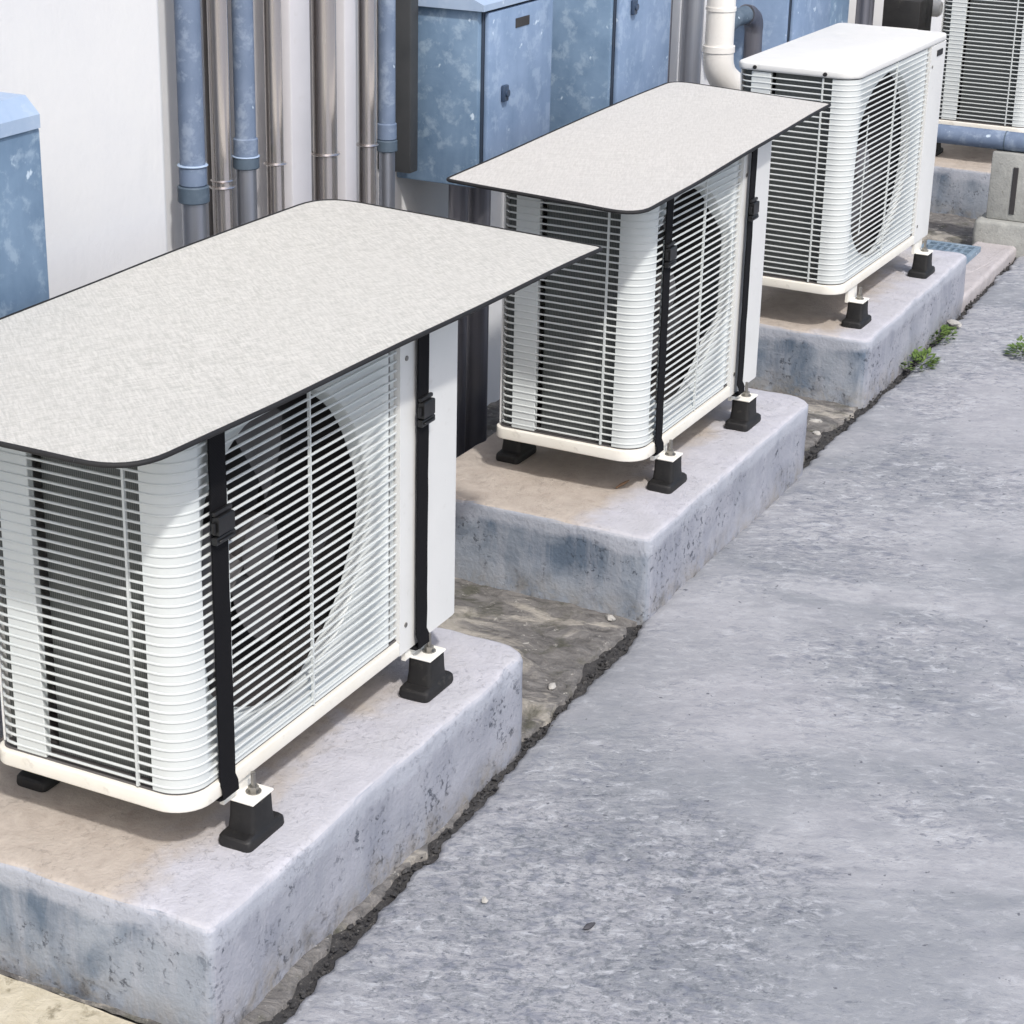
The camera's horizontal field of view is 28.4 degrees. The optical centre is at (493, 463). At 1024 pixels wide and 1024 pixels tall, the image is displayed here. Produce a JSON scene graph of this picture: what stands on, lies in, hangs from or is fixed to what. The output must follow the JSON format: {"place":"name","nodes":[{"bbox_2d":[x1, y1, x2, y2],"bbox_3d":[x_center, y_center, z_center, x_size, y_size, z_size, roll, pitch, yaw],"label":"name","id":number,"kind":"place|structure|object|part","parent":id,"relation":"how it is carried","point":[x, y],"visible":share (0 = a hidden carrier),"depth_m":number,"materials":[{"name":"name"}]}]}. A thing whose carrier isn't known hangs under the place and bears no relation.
{"place":"outdoors","nodes":[
{"label":"outdoors","id":0,"kind":"place"},
{"bbox_2d":[0,974,134,1023],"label":"path","id":1,"kind":"structure","parent":0,"point":[23,1002],"depth_m":2.65,"materials":[{"name":"concrete"}]},
{"bbox_2d":[0,212,976,1023],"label":"yard floor","id":2,"kind":"structure","parent":0,"point":[558,644],"depth_m":3.76,"materials":[{"name":"grey concrete"}]},
{"bbox_2d":[548,682,555,689],"bbox_3d":[0.103,0.392,3.560,0.016,0.010,0.020,-4,22,-14],"label":"stone","id":3,"kind":"object","parent":2,"relation":"on","point":[552,686],"visible":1,"depth_m":3.56,"materials":[{"name":"beige stone"}]},
{"bbox_2d":[606,615,615,620],"bbox_3d":[0.221,0.291,3.830,0.016,0.012,0.028,-3,21,-12],"label":"stone","id":4,"kind":"object","parent":2,"relation":"on","point":[610,618],"visible":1,"depth_m":3.82,"materials":[{"name":"white stone"}]},
{"bbox_2d":[809,419,822,422],"bbox_3d":[0.781,-0.104,4.899,0.030,0.011,0.018,11,23,25],"label":"stone","id":5,"kind":"object","parent":2,"relation":"on","point":[815,420],"visible":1,"depth_m":4.89,"materials":[{"name":"white stone"}]},
{"bbox_2d":[6,257,1015,1023],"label":"gutter","id":6,"kind":"object","parent":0,"point":[338,941],"visible":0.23,"depth_m":3.14,"materials":[{"name":"grey concrete"}]},
{"bbox_2d":[0,627,522,1023],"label":"concrete plinth","id":7,"kind":"structure","parent":6,"relation":"on","point":[373,782],"depth_m":2.76,"materials":[{"name":"grey concrete"}]},
{"bbox_2d":[0,320,457,852],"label":"air conditioner","id":8,"kind":"object","parent":7,"relation":"on","point":[107,670],"visible":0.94,"depth_m":2.73,"materials":[{"name":"white plastic"}]},
{"bbox_2d":[0,199,602,801],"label":"sun cover","id":9,"kind":"object","parent":8,"relation":"on","point":[212,339],"visible":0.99,"depth_m":2.81,"materials":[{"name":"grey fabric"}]},
{"bbox_2d":[455,387,807,624],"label":"concrete plinth","id":10,"kind":"structure","parent":6,"relation":"on","point":[577,529],"depth_m":3.96,"materials":[{"name":"grey concrete"}]},
{"bbox_2d":[615,480,628,487],"bbox_3d":[0.256,0.040,4.011,0.007,0.007,0.045,14,24,31],"label":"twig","id":11,"kind":"object","parent":10,"relation":"on","point":[622,483],"visible":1,"depth_m":4.00,"materials":[{"name":"brown wood"}]},
{"bbox_2d":[496,141,771,493],"bbox_3d":[0.292,-0.342,4.141,0.388,0.630,0.654,12,23,25],"label":"air conditioner","id":12,"kind":"object","parent":10,"relation":"on","point":[580,341],"visible":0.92,"depth_m":3.95,"materials":[{"name":"white plastic"}]},
{"bbox_2d":[446,81,830,455],"bbox_3d":[0.328,-0.401,4.177,0.416,0.561,1.269,10,23,23],"label":"sun cover","id":13,"kind":"object","parent":12,"relation":"on","point":[651,149],"visible":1,"depth_m":3.96,"materials":[{"name":"grey plastic"}]},
{"bbox_2d":[271,262,1013,1023],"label":"gutter debris","id":14,"kind":"object","parent":6,"relation":"on","point":[437,846],"visible":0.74,"depth_m":3.23,"materials":[{"name":"black soil"}]},
{"bbox_2d":[744,246,966,408],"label":"concrete plinth","id":15,"kind":"structure","parent":6,"relation":"on","point":[809,345],"depth_m":5.13,"materials":[{"name":"grey concrete"}]},
{"bbox_2d":[739,23,946,328],"bbox_3d":[0.892,-0.759,5.247,0.376,0.647,0.758,12,23,26],"label":"air conditioner","id":16,"kind":"object","parent":15,"relation":"on","point":[850,185],"visible":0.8,"depth_m":5.01,"materials":[{"name":"white plastic"}]},
{"bbox_2d":[900,346,939,370],"bbox_3d":[1.108,-0.276,5.325,0.131,0.032,0.197,11,23,25],"label":"weed","id":17,"kind":"object","parent":6,"relation":"on","point":[923,353],"visible":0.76,"depth_m":5.34,"materials":[{"name":"green plant"}]},
{"bbox_2d":[927,324,956,344],"bbox_3d":[1.213,-0.360,5.551,0.125,0.032,0.192,11,23,25],"label":"weed","id":18,"kind":"object","parent":6,"relation":"on","point":[947,330],"visible":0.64,"depth_m":5.55,"materials":[{"name":"green plant"}]},
{"bbox_2d":[972,212,1023,257],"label":"concrete block","id":19,"kind":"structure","parent":6,"relation":"on","point":[997,231],"depth_m":6.41,"materials":[{"name":"grey concrete"}]},
{"bbox_2d":[986,149,1023,221],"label":"concrete post","id":20,"kind":"object","parent":19,"relation":"on","point":[1006,195],"visible":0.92,"depth_m":6.39,"materials":[{"name":"concrete"}]},
{"bbox_2d":[937,124,1023,151],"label":"horizontal pipe","id":21,"kind":"object","parent":20,"relation":"on","point":[982,138],"visible":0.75,"depth_m":6.39,"materials":[{"name":"blue metal"}]},
{"bbox_2d":[583,922,595,929],"bbox_3d":[0.136,0.653,2.860,0.010,0.008,0.026,19,27,39],"label":"stone","id":22,"kind":"object","parent":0,"point":[588,926],"visible":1,"depth_m":2.86,"materials":[{"name":"grey stone"}]},
{"bbox_2d":[284,256,1023,1023],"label":"road","id":23,"kind":"structure","parent":0,"point":[768,768],"depth_m":3.22,"materials":[{"name":"grey asphalt"}]},
{"bbox_2d":[481,896,487,902],"bbox_3d":[-0.013,0.628,2.914,0.010,0.009,0.012,11,23,25],"label":"stone","id":24,"kind":"object","parent":23,"relation":"on","point":[484,899],"visible":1,"depth_m":2.91,"materials":[{"name":"beige stone"}]},
{"bbox_2d":[947,319,961,327],"bbox_3d":[1.286,-0.394,5.648,0.030,0.016,0.058,-5,22,-16],"label":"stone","id":25,"kind":"object","parent":23,"relation":"on","point":[953,322],"visible":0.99,"depth_m":5.63,"materials":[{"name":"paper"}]},
{"bbox_2d":[1004,335,1023,356],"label":"weed","id":26,"kind":"object","parent":23,"relation":"on","point":[1020,338],"visible":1,"depth_m":5.43,"materials":[{"name":"green plant"}]},
{"bbox_2d":[930,143,996,218],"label":"concrete plinth","id":27,"kind":"structure","parent":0,"point":[961,180],"depth_m":6.88,"materials":[{"name":"grey concrete"}]},
{"bbox_2d":[935,0,1023,155],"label":"air conditioner","id":28,"kind":"object","parent":27,"relation":"on","point":[983,81],"visible":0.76,"depth_m":6.78,"materials":[{"name":"white plastic"}]},
{"label":"ground","id":29,"kind":"structure","parent":0,"visible":0},
{"bbox_2d":[0,0,943,737],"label":"building wall","id":30,"kind":"structure","parent":29,"relation":"on","point":[94,82],"depth_m":3.32,"materials":[{"name":"white paint"}]},
{"bbox_2d":[0,92,49,317],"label":"blue cabinet","id":31,"kind":"object","parent":30,"relation":"attached to","point":[24,282],"visible":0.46,"depth_m":2.89,"materials":[{"name":"metal"}]},
{"bbox_2d":[173,0,209,245],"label":"blue pipe","id":32,"kind":"object","parent":30,"relation":"attached to","point":[193,191],"visible":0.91,"depth_m":3.49,"materials":[{"name":"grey metal"}]},
{"bbox_2d":[202,0,213,235],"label":"dark pipe","id":33,"kind":"object","parent":30,"relation":"attached to","point":[207,100],"depth_m":3.63,"materials":[{"name":"grey metal"}]},
{"bbox_2d":[206,0,235,234],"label":"steel pipe","id":34,"kind":"object","parent":30,"relation":"attached to","point":[222,186],"visible":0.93,"depth_m":3.57,"materials":[{"name":"silver metal"}]},
{"bbox_2d":[231,0,259,225],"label":"blue pipe","id":35,"kind":"object","parent":30,"relation":"attached to","point":[246,159],"visible":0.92,"depth_m":3.64,"materials":[{"name":"grey metal"}]},
{"bbox_2d":[263,0,286,214],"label":"steel pipe","id":36,"kind":"object","parent":30,"relation":"attached to","point":[274,162],"visible":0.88,"depth_m":3.72,"materials":[{"name":"silver metal"}]},
{"bbox_2d":[253,0,311,217],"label":"trunking","id":37,"kind":"object","parent":30,"relation":"attached to","point":[296,93],"depth_m":3.78,"materials":[{"name":"white plastic"}]},
{"bbox_2d":[311,0,339,199],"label":"steel pipe","id":38,"kind":"object","parent":30,"relation":"attached to","point":[325,153],"visible":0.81,"depth_m":3.87,"materials":[{"name":"silver metal"}]},
{"bbox_2d":[309,0,356,200],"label":"trunking","id":39,"kind":"object","parent":30,"relation":"attached to","point":[346,81],"depth_m":3.94,"materials":[{"name":"white plastic"}]},
{"bbox_2d":[356,0,378,204],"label":"steel pipe","id":40,"kind":"object","parent":30,"relation":"attached to","point":[367,144],"visible":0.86,"depth_m":4.02,"materials":[{"name":"silver metal"}]},
{"bbox_2d":[376,0,396,207],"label":"blue pipe","id":41,"kind":"object","parent":30,"relation":"attached to","point":[386,140],"visible":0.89,"depth_m":4.09,"materials":[{"name":"grey metal"}]},
{"bbox_2d":[378,0,417,173],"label":"cable tray","id":42,"kind":"object","parent":30,"relation":"attached to","point":[406,81],"visible":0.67,"depth_m":4.19,"materials":[{"name":"black metal"}]},
{"bbox_2d":[397,0,552,187],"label":"blue cabinet","id":43,"kind":"object","parent":30,"relation":"attached to","point":[484,79],"visible":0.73,"depth_m":4.25,"materials":[{"name":"metal"}]},
{"bbox_2d":[448,184,468,457],"bbox_3d":[-0.082,-0.289,4.492,0.044,0.698,0.044,11,23,25],"label":"dark pipe","id":44,"kind":"object","parent":43,"relation":"attached to","point":[458,203],"visible":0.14,"depth_m":4.49,"materials":[{"name":"black metal"}]},
{"bbox_2d":[465,187,490,451],"bbox_3d":[-0.043,-0.315,4.563,0.064,0.698,0.064,11,23,25],"label":"dark pipe","id":45,"kind":"object","parent":43,"relation":"attached to","point":[479,209],"visible":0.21,"depth_m":4.57,"materials":[{"name":"black metal"}]},
{"bbox_3d":[0.059,-0.810,4.342,0.025,0.348,0.306,11,23,25],"label":"door","id":46,"kind":"part","parent":43,"relation":"part of","materials":[{"name":"blue paint"}]},
{"bbox_2d":[549,0,670,131],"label":"blue cabinet","id":47,"kind":"object","parent":30,"relation":"attached to","point":[606,53],"visible":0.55,"depth_m":4.69,"materials":[{"name":"metal"}]},
{"bbox_3d":[0.359,-1.010,4.763,0.025,0.730,0.308,11,23,25],"label":"door","id":48,"kind":"part","parent":47,"relation":"part of","materials":[{"name":"blue paint"}]},
{"bbox_2d":[668,0,672,81],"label":"dark pipe","id":49,"kind":"object","parent":30,"relation":"attached to","point":[670,39],"depth_m":5.45,"materials":[{"name":"grey metal"}]},
{"bbox_2d":[678,0,704,83],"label":"steel pipe","id":50,"kind":"object","parent":30,"relation":"attached to","point":[691,38],"depth_m":5.49,"materials":[{"name":"silver metal"}]},
{"bbox_2d":[702,0,740,89],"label":"drain pipe","id":51,"kind":"object","parent":30,"relation":"attached to","point":[720,69],"visible":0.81,"depth_m":5.57,"materials":[{"name":"white plastic"}]},
{"bbox_2d":[734,0,830,72],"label":"blue cabinet","id":52,"kind":"object","parent":30,"relation":"attached to","point":[785,21],"visible":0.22,"depth_m":5.90,"materials":[{"name":"metal"}]},
{"bbox_2d":[734,4,762,58],"bbox_3d":[0.705,-1.186,5.870,0.062,0.285,0.260,16,25,33],"label":"blue pipe","id":53,"kind":"object","parent":52,"relation":"attached to","point":[749,17],"visible":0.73,"depth_m":5.89,"materials":[{"name":"blue metal"}]},
{"bbox_3d":[0.942,-1.288,6.031,0.011,0.770,0.340,11,23,25],"label":"door","id":54,"kind":"part","parent":52,"relation":"part of","materials":[{"name":"blue paint"}]},
{"bbox_2d":[829,0,848,25],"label":"blue cabinet","id":55,"kind":"object","parent":30,"relation":"attached to","point":[839,10],"visible":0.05,"depth_m":6.35,"materials":[{"name":"metal"}]},
{"bbox_2d":[855,0,942,30],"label":"valve box","id":56,"kind":"object","parent":30,"relation":"attached to","point":[913,14],"visible":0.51,"depth_m":6.85,"materials":[{"name":"black plastic"}]},
{"bbox_2d":[961,242,1015,312],"bbox_3d":[1.368,-0.502,6.013,0.138,0.091,1.407,11,23,24],"label":"kerb ledge","id":57,"kind":"object","parent":29,"relation":"on","point":[987,264],"visible":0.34,"depth_m":6.18,"materials":[{"name":"concrete"}]},
{"bbox_2d":[921,240,980,264],"bbox_3d":[1.388,-0.645,6.248,0.170,0.020,0.260,11,23,25],"label":"drain grate","id":58,"kind":"object","parent":57,"relation":"on","point":[970,252],"visible":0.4,"depth_m":6.30,"materials":[{"name":"blue metal"}]}
]}

